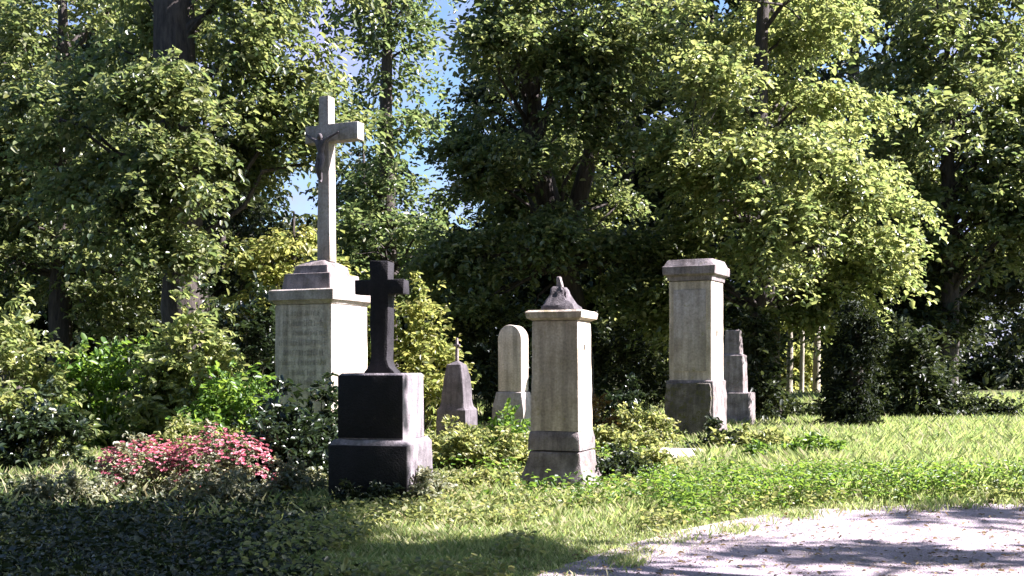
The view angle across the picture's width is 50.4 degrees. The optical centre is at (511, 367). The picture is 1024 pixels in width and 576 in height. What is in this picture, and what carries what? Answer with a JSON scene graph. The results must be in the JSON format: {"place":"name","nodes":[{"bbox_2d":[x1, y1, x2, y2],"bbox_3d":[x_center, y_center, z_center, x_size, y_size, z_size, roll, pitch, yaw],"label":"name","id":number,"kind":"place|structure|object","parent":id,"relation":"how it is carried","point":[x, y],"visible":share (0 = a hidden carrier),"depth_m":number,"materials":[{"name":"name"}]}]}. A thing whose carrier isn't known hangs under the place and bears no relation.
{"place":"outdoors","nodes":[
{"label":"outdoors","id":0,"kind":"place"},
{"bbox_2d":[0,373,1023,575],"bbox_3d":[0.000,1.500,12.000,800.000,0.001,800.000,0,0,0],"label":"ground","id":1,"kind":"structure","parent":0,"point":[102,535],"depth_m":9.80,"materials":[{"name":"green plant"}]},
{"bbox_2d":[0,0,90,396],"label":"tree","id":2,"kind":"object","parent":1,"relation":"on","point":[44,36],"depth_m":43.23,"materials":[{"name":"green plant"}]},
{"bbox_2d":[0,373,99,472],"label":"tall bush","id":3,"kind":"object","parent":1,"relation":"on","point":[41,423],"visible":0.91,"depth_m":15.39,"materials":[{"name":"green plant"}]},
{"bbox_2d":[0,276,117,456],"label":"tall bush","id":4,"kind":"object","parent":1,"relation":"on","point":[15,333],"visible":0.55,"depth_m":17.90,"materials":[{"name":"green plant"}]},
{"bbox_2d":[6,462,137,507],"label":"bedding plant","id":5,"kind":"object","parent":1,"relation":"on","point":[74,484],"visible":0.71,"depth_m":11.76,"materials":[{"name":"green plant"}]},
{"bbox_2d":[0,246,164,400],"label":"wood tree","id":6,"kind":"object","parent":1,"relation":"on","point":[39,323],"visible":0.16,"depth_m":36.80,"materials":[{"name":"green plant"}]},
{"bbox_2d":[19,332,176,448],"bbox_3d":[-7.406,0.441,19.555,2.892,2.191,2.413,0,0,-22],"label":"tall bush","id":7,"kind":"object","parent":1,"relation":"on","point":[101,364],"visible":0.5,"depth_m":19.26,"materials":[{"name":"green plant"}]},
{"bbox_2d":[0,0,207,407],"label":"edge tree","id":8,"kind":"object","parent":1,"relation":"on","point":[61,294],"visible":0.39,"depth_m":29.26,"materials":[{"name":"green plant"}]},
{"bbox_2d":[12,0,257,398],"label":"tree","id":9,"kind":"object","parent":1,"relation":"on","point":[86,45],"visible":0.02,"depth_m":38.49,"materials":[{"name":"green plant"}]},
{"bbox_2d":[89,431,193,495],"bbox_3d":[-4.336,1.135,12.921,1.244,0.788,1.182,0,0,0],"label":"flower mound","id":10,"kind":"object","parent":1,"relation":"on","point":[127,468],"visible":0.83,"depth_m":12.72,"materials":[{"name":"pink plant"}]},
{"bbox_2d":[133,412,207,472],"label":"bedding plant","id":11,"kind":"object","parent":1,"relation":"on","point":[183,428],"visible":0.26,"depth_m":14.57,"materials":[{"name":"green leaves"},{"name":"pink petals"}]},
{"bbox_2d":[94,284,256,448],"bbox_3d":[-5.571,0.022,18.958,2.474,3.030,2.752,0,0,44],"label":"tall bush","id":12,"kind":"object","parent":1,"relation":"on","point":[183,367],"visible":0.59,"depth_m":18.73,"materials":[{"name":"green plant"}]},
{"bbox_2d":[0,467,367,575],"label":"ivy cover","id":13,"kind":"object","parent":1,"relation":"on","point":[184,567],"visible":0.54,"depth_m":9.04,"materials":[{"name":"green plant"}]},
{"bbox_2d":[0,0,413,392],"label":"old lime tree","id":14,"kind":"object","parent":1,"relation":"on","point":[182,160],"visible":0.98,"depth_m":22.45,"materials":[{"name":"green plant"}]},
{"bbox_2d":[128,176,291,383],"bbox_3d":[-7.331,-1.933,27.417,4.180,7.266,3.834,0,0,0],"label":"dark yew tree","id":15,"kind":"object","parent":1,"relation":"on","point":[248,226],"visible":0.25,"depth_m":27.09,"materials":[{"name":"green plant"}]},
{"bbox_2d":[145,232,274,381],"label":"wood tree","id":16,"kind":"object","parent":1,"relation":"on","point":[266,373],"depth_m":45.36,"materials":[{"name":"green plant"}]},
{"bbox_2d":[149,468,293,508],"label":"bedding plant","id":17,"kind":"object","parent":1,"relation":"on","point":[228,486],"visible":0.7,"depth_m":11.62,"materials":[{"name":"green plant"}]},
{"bbox_2d":[161,418,283,497],"bbox_3d":[-3.390,1.058,12.668,1.332,0.948,1.176,0,0,24],"label":"flower mound","id":18,"kind":"object","parent":1,"relation":"on","point":[235,456],"visible":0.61,"depth_m":12.59,"materials":[{"name":"pink plant"}]},
{"bbox_2d":[165,358,280,453],"bbox_3d":[-4.181,0.691,16.444,2.274,1.692,1.852,0,0,0],"label":"green bush","id":19,"kind":"object","parent":1,"relation":"on","point":[209,401],"visible":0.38,"depth_m":16.26,"materials":[{"name":"green plant"}]},
{"bbox_2d":[191,422,255,476],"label":"bedding plant","id":20,"kind":"object","parent":1,"relation":"on","point":[233,430],"visible":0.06,"depth_m":14.12,"materials":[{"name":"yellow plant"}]},
{"bbox_2d":[177,271,281,428],"bbox_3d":[-5.216,-0.130,20.570,2.456,3.334,2.259,0,0,0],"label":"tall bush","id":21,"kind":"object","parent":1,"relation":"on","point":[254,351],"visible":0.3,"depth_m":20.28,"materials":[{"name":"green plant"}]},
{"bbox_2d":[198,72,313,377],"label":"tree","id":22,"kind":"object","parent":1,"relation":"on","point":[278,185],"visible":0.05,"depth_m":57.26,"materials":[{"name":"green plant"}]},
{"bbox_2d":[209,199,356,378],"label":"wood tree","id":23,"kind":"object","parent":1,"relation":"on","point":[311,221],"depth_m":43.27,"materials":[{"name":"green plant"}]},
{"bbox_2d":[230,371,337,472],"bbox_3d":[-2.786,0.786,14.359,1.863,1.502,1.658,0,0,-21],"label":"laurel bush","id":24,"kind":"object","parent":1,"relation":"on","point":[289,413],"visible":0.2,"depth_m":14.35,"materials":[{"name":"green plant"}]},
{"bbox_2d":[236,404,337,497],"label":"laurel bush","id":25,"kind":"object","parent":1,"relation":"on","point":[298,440],"visible":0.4,"depth_m":13.12,"materials":[{"name":"green plant"}]},
{"bbox_2d":[209,211,369,364],"bbox_3d":[-5.009,-0.900,24.447,4.199,5.200,3.650,0,0,0],"label":"young maple tree","id":26,"kind":"object","parent":1,"relation":"on","point":[282,245],"visible":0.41,"depth_m":23.89,"materials":[{"name":"green plant"}]},
{"bbox_2d":[262,452,327,499],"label":"bedding plant","id":27,"kind":"object","parent":1,"relation":"on","point":[295,478],"visible":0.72,"depth_m":12.22,"materials":[{"name":"green plant"}]},
{"bbox_2d":[268,96,369,417],"bbox_3d":[-3.109,-1.435,17.985,1.429,6.074,1.351,0,0,24],"label":"cross monument","id":28,"kind":"object","parent":1,"relation":"on","point":[320,318],"visible":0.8,"depth_m":17.65,"materials":[{"name":"stone"}]},
{"bbox_2d":[300,141,422,248],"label":"tree","id":29,"kind":"object","parent":1,"relation":"on","point":[358,152],"visible":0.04,"depth_m":51.51,"materials":[{"name":"green plant"}]},
{"bbox_2d":[323,478,411,506],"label":"ivy clump","id":30,"kind":"object","parent":1,"relation":"on","point":[349,491],"visible":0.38,"depth_m":11.17,"materials":[{"name":"green plant"}]},
{"bbox_2d":[328,261,432,498],"bbox_3d":[-1.423,0.209,11.895,0.925,2.750,0.928,0,0,13],"label":"black cross grave","id":31,"kind":"object","parent":1,"relation":"on","point":[382,438],"visible":0.83,"depth_m":11.55,"materials":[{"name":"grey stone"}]},
{"bbox_2d":[288,0,480,367],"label":"slender lime tree","id":32,"kind":"object","parent":1,"relation":"on","point":[388,243],"visible":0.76,"depth_m":32.50,"materials":[{"name":"green plant"}]},
{"bbox_2d":[339,235,467,391],"bbox_3d":[-4.464,-1.775,39.889,7.349,6.869,7.956,0,0,-19],"label":"wood tree","id":33,"kind":"object","parent":1,"relation":"on","point":[404,326],"visible":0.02,"depth_m":38.59,"materials":[{"name":"green plant"}]},
{"bbox_2d":[367,270,481,432],"bbox_3d":[-2.240,-0.277,23.406,3.150,3.628,2.334,0,0,0],"label":"tall bush","id":34,"kind":"object","parent":1,"relation":"on","point":[418,337],"visible":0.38,"depth_m":23.05,"materials":[{"name":"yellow plant"}]},
{"bbox_2d":[406,465,459,506],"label":"weed clump","id":35,"kind":"object","parent":1,"relation":"on","point":[425,485],"visible":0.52,"depth_m":11.40,"materials":[{"name":"green plant"}]},
{"bbox_2d":[345,197,545,399],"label":"wood tree","id":36,"kind":"object","parent":1,"relation":"on","point":[455,227],"visible":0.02,"depth_m":43.09,"materials":[{"name":"green plant"}]},
{"bbox_2d":[436,338,476,436],"bbox_3d":[-0.961,0.540,19.000,0.586,2.130,0.562,0,0,22],"label":"obelisk","id":37,"kind":"object","parent":1,"relation":"on","point":[456,398],"visible":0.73,"depth_m":18.84,"materials":[{"name":"stone"}]},
{"bbox_2d":[430,414,498,455],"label":"weed clump","id":38,"kind":"object","parent":1,"relation":"on","point":[461,425],"visible":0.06,"depth_m":16.90,"materials":[{"name":"green plant"}]},
{"bbox_2d":[430,424,509,473],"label":"weed clump","id":39,"kind":"object","parent":1,"relation":"on","point":[465,443],"visible":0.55,"depth_m":14.50,"materials":[{"name":"green plant"}]},
{"bbox_2d":[424,282,531,424],"bbox_3d":[-0.828,-0.274,26.887,3.231,3.621,2.662,0,0,0],"label":"tall bush","id":40,"kind":"object","parent":1,"relation":"on","point":[487,388],"visible":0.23,"depth_m":26.76,"materials":[{"name":"green plant"}]},
{"bbox_2d":[437,467,523,490],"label":"weed clump","id":41,"kind":"object","parent":1,"relation":"on","point":[483,475],"visible":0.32,"depth_m":12.23,"materials":[{"name":"green plant"}]},
{"bbox_2d":[465,424,529,472],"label":"weed clump","id":42,"kind":"object","parent":1,"relation":"on","point":[515,445],"visible":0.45,"depth_m":14.71,"materials":[{"name":"green plant"}]},
{"bbox_2d":[477,398,530,451],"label":"weed clump","id":43,"kind":"object","parent":1,"relation":"on","point":[511,421],"visible":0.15,"depth_m":16.40,"materials":[{"name":"green plant"}]},
{"bbox_2d":[492,325,530,436],"bbox_3d":[0.024,0.406,20.001,0.661,2.392,0.545,0,0,24],"label":"rounded gravestone","id":44,"kind":"object","parent":1,"relation":"on","point":[513,341],"visible":0.52,"depth_m":19.83,"materials":[{"name":"white stone"}]},
{"bbox_2d":[0,298,1023,390],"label":"wood","id":45,"kind":"object","parent":1,"relation":"on","point":[988,369],"visible":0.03,"depth_m":76.08,"materials":[{"name":"green plant"}]},
{"bbox_2d":[15,469,1023,575],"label":"leaf litter","id":46,"kind":"object","parent":1,"relation":"on","point":[831,547],"visible":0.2,"depth_m":8.83,"materials":[{"name":"brown plant"}]},
{"bbox_2d":[418,3,669,328],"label":"tree","id":47,"kind":"object","parent":1,"relation":"on","point":[467,93],"visible":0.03,"depth_m":47.03,"materials":[{"name":"green plant"}]},
{"bbox_2d":[523,480,578,489],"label":"ivy clump","id":48,"kind":"object","parent":1,"relation":"on","point":[532,487],"depth_m":12.37,"materials":[{"name":"green plant"}]},
{"bbox_2d":[520,277,602,486],"bbox_3d":[0.595,0.231,13.001,0.908,2.650,0.867,0,0,21],"label":"stele","id":49,"kind":"object","parent":1,"relation":"on","point":[561,440],"visible":0.94,"depth_m":12.75,"materials":[{"name":"stone"}]},
{"bbox_2d":[401,0,725,419],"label":"lime tree","id":50,"kind":"object","parent":1,"relation":"on","point":[555,237],"visible":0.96,"depth_m":26.33,"materials":[{"name":"green plant"}]},
{"bbox_2d":[479,256,650,388],"bbox_3d":[2.406,-1.775,40.261,7.955,6.869,7.349,0,0,-32],"label":"wood tree","id":51,"kind":"object","parent":1,"relation":"on","point":[522,297],"visible":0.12,"depth_m":38.88,"materials":[{"name":"green plant"}]},
{"bbox_2d":[196,408,1023,575],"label":"weed cover","id":52,"kind":"object","parent":1,"relation":"on","point":[339,520],"visible":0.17,"depth_m":9.90,"materials":[{"name":"green plant"}]},
{"bbox_2d":[594,372,651,429],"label":"tall bush","id":53,"kind":"object","parent":1,"relation":"on","point":[629,399],"visible":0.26,"depth_m":23.46,"materials":[{"name":"green plant"}]},
{"bbox_2d":[591,296,668,410],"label":"tall bush","id":54,"kind":"object","parent":1,"relation":"on","point":[651,383],"visible":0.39,"depth_m":29.46,"materials":[{"name":"green plant"}]},
{"bbox_2d":[591,442,668,481],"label":"ivy clump","id":55,"kind":"object","parent":1,"relation":"on","point":[627,460],"visible":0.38,"depth_m":13.35,"materials":[{"name":"green plant"}]},
{"bbox_2d":[514,0,748,391],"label":"tree","id":56,"kind":"object","parent":1,"relation":"on","point":[653,198],"visible":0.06,"depth_m":38.38,"materials":[{"name":"green plant"}]},
{"bbox_2d":[592,420,678,453],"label":"weed clump","id":57,"kind":"object","parent":1,"relation":"on","point":[606,435],"visible":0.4,"depth_m":17.43,"materials":[{"name":"green plant"}]},
{"bbox_2d":[613,402,687,445],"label":"weed clump","id":58,"kind":"object","parent":1,"relation":"on","point":[656,423],"visible":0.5,"depth_m":18.48,"materials":[{"name":"green plant"}]},
{"bbox_2d":[611,444,691,471],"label":"weed clump","id":59,"kind":"object","parent":1,"relation":"on","point":[656,454],"visible":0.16,"depth_m":14.03,"materials":[{"name":"green plant"}]},
{"bbox_2d":[585,242,745,393],"bbox_3d":[5.469,-1.570,38.219,6.890,6.440,7.458,0,0,18],"label":"wood tree","id":60,"kind":"object","parent":1,"relation":"on","point":[733,326],"visible":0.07,"depth_m":36.57,"materials":[{"name":"green plant"}]},
{"bbox_2d":[660,448,702,458],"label":"grave slab","id":61,"kind":"structure","parent":1,"relation":"on","point":[687,451],"depth_m":16.49,"materials":[{"name":"white stone"}]},
{"bbox_2d":[662,258,729,440],"bbox_3d":[3.385,-0.180,19.990,0.994,3.576,0.994,0,0,27],"label":"capped stele","id":62,"kind":"object","parent":1,"relation":"on","point":[695,393],"visible":0.77,"depth_m":19.62,"materials":[{"name":"stone"}]},
{"bbox_2d":[561,0,859,293],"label":"tree","id":63,"kind":"object","parent":1,"relation":"on","point":[732,4],"visible":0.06,"depth_m":42.99,"materials":[{"name":"green plant"}]},
{"bbox_2d":[685,415,749,448],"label":"ivy clump","id":64,"kind":"object","parent":1,"relation":"on","point":[714,422],"visible":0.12,"depth_m":17.44,"materials":[{"name":"green plant"}]},
{"bbox_2d":[424,407,1019,510],"bbox_3d":[7.765,1.281,22.396,21.701,0.402,23.315,0,0,0],"label":"tall weed cover","id":65,"kind":"object","parent":1,"relation":"on","point":[576,484],"visible":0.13,"depth_m":11.96,"materials":[{"name":"green plant"}]},
{"bbox_2d":[646,277,802,382],"bbox_3d":[6.851,-0.956,36.813,5.967,5.152,5.512,0,0,-23],"label":"wood tree","id":66,"kind":"object","parent":1,"relation":"on","point":[735,311],"visible":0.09,"depth_m":35.73,"materials":[{"name":"green plant"}]},
{"bbox_2d":[723,330,754,423],"bbox_3d":[4.884,0.384,24.000,0.854,2.437,0.710,0,0,24],"label":"stele","id":67,"kind":"object","parent":1,"relation":"on","point":[740,402],"visible":0.66,"depth_m":23.76,"materials":[{"name":"stone"}]},
{"bbox_2d":[702,423,796,449],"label":"weed clump","id":68,"kind":"object","parent":1,"relation":"on","point":[767,435],"visible":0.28,"depth_m":16.98,"materials":[{"name":"green plant"}]},
{"bbox_2d":[734,305,800,421],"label":"tall bush","id":69,"kind":"object","parent":1,"relation":"on","point":[764,385],"visible":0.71,"depth_m":25.01,"materials":[{"name":"green plant"}]},
{"bbox_2d":[590,0,952,414],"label":"maple tree","id":70,"kind":"object","parent":1,"relation":"on","point":[715,71],"visible":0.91,"depth_m":25.44,"materials":[{"name":"green plant"}]},
{"bbox_2d":[737,180,834,391],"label":"slim birch","id":71,"kind":"object","parent":1,"relation":"on","point":[789,368],"visible":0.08,"depth_m":43.90,"materials":[{"name":"white plant"}]},
{"bbox_2d":[741,427,852,456],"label":"weed clump","id":72,"kind":"object","parent":1,"relation":"on","point":[811,441],"visible":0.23,"depth_m":15.43,"materials":[{"name":"green plant"}]},
{"bbox_2d":[780,321,823,392],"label":"clearing bush","id":73,"kind":"object","parent":1,"relation":"on","point":[808,378],"visible":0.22,"depth_m":51.23,"materials":[{"name":"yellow plant"}]},
{"bbox_2d":[787,229,828,391],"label":"slim birch","id":74,"kind":"object","parent":1,"relation":"on","point":[801,382],"visible":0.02,"depth_m":48.92,"materials":[{"name":"white plant"}]},
{"bbox_2d":[788,185,856,392],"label":"slim birch","id":75,"kind":"object","parent":1,"relation":"on","point":[816,370],"visible":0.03,"depth_m":44.89,"materials":[{"name":"white plant"}]},
{"bbox_2d":[636,456,1023,523],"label":"weed bank","id":76,"kind":"structure","parent":1,"relation":"on","point":[676,481],"depth_m":11.92,"materials":[{"name":"green plant"}]},
{"bbox_2d":[782,396,884,417],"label":"bushes","id":77,"kind":"object","parent":1,"relation":"on","point":[810,409],"visible":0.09,"depth_m":27.22,"materials":[{"name":"green plant"}]},
{"bbox_2d":[777,257,912,381],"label":"wood tree","id":78,"kind":"object","parent":1,"relation":"on","point":[808,337],"visible":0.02,"depth_m":56.78,"materials":[{"name":"green plant"}]},
{"bbox_2d":[812,287,897,428],"bbox_3d":[7.156,0.060,22.992,1.760,3.521,1.719,0,0,0],"label":"columnar yew","id":79,"kind":"object","parent":1,"relation":"on","point":[859,346],"visible":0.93,"depth_m":22.74,"materials":[{"name":"green plant"}]},
{"bbox_2d":[751,0,977,340],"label":"tree","id":80,"kind":"object","parent":1,"relation":"on","point":[844,63],"visible":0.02,"depth_m":63.54,"materials":[{"name":"green plant"}]},
{"bbox_2d":[815,308,970,417],"bbox_3d":[10.077,-0.019,28.476,4.059,3.127,2.948,0,0,0],"label":"tall bush","id":81,"kind":"object","parent":1,"relation":"on","point":[928,370],"visible":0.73,"depth_m":27.96,"materials":[{"name":"green plant"}]},
{"bbox_2d":[800,238,1007,393],"bbox_3d":[13.861,-1.775,40.072,7.349,6.869,7.956,0,0,-28],"label":"wood tree","id":82,"kind":"object","parent":1,"relation":"on","point":[971,320],"visible":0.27,"depth_m":38.01,"materials":[{"name":"green plant"}]},
{"bbox_2d":[804,0,1023,390],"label":"edge tree","id":83,"kind":"object","parent":1,"relation":"on","point":[996,192],"visible":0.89,"depth_m":36.73,"materials":[{"name":"green plant"}]},
{"bbox_2d":[875,380,1023,418],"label":"bushes","id":84,"kind":"object","parent":1,"relation":"on","point":[996,407],"visible":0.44,"depth_m":27.65,"materials":[{"name":"green plant"}]},
{"bbox_2d":[887,92,1023,364],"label":"tree","id":85,"kind":"object","parent":1,"relation":"on","point":[971,293],"visible":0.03,"depth_m":60.40,"materials":[{"name":"green plant"}]},
{"bbox_2d":[955,23,1023,360],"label":"tree","id":86,"kind":"object","parent":1,"relation":"on","point":[1014,293],"visible":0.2,"depth_m":56.89,"materials":[{"name":"green plant"}]},
{"bbox_2d":[0,0,1023,371],"label":"sky","id":87,"kind":"structure","parent":0,"point":[299,204],"materials":[{"name":"blue"}]},
{"bbox_2d":[592,393,628,436],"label":"bush","id":88,"kind":"object","parent":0,"point":[610,419],"visible":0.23,"depth_m":19.88,"materials":[{"name":"green plant"}]},
{"bbox_2d":[538,503,1023,575],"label":"path","id":89,"kind":"structure","parent":0,"point":[834,567],"depth_m":8.97,"materials":[{"name":"grey gravel"}]},
{"bbox_2d":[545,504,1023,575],"bbox_3d":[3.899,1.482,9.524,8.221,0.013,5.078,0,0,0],"label":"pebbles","id":90,"kind":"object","parent":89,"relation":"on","point":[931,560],"visible":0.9,"depth_m":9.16,"materials":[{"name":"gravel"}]}
]}

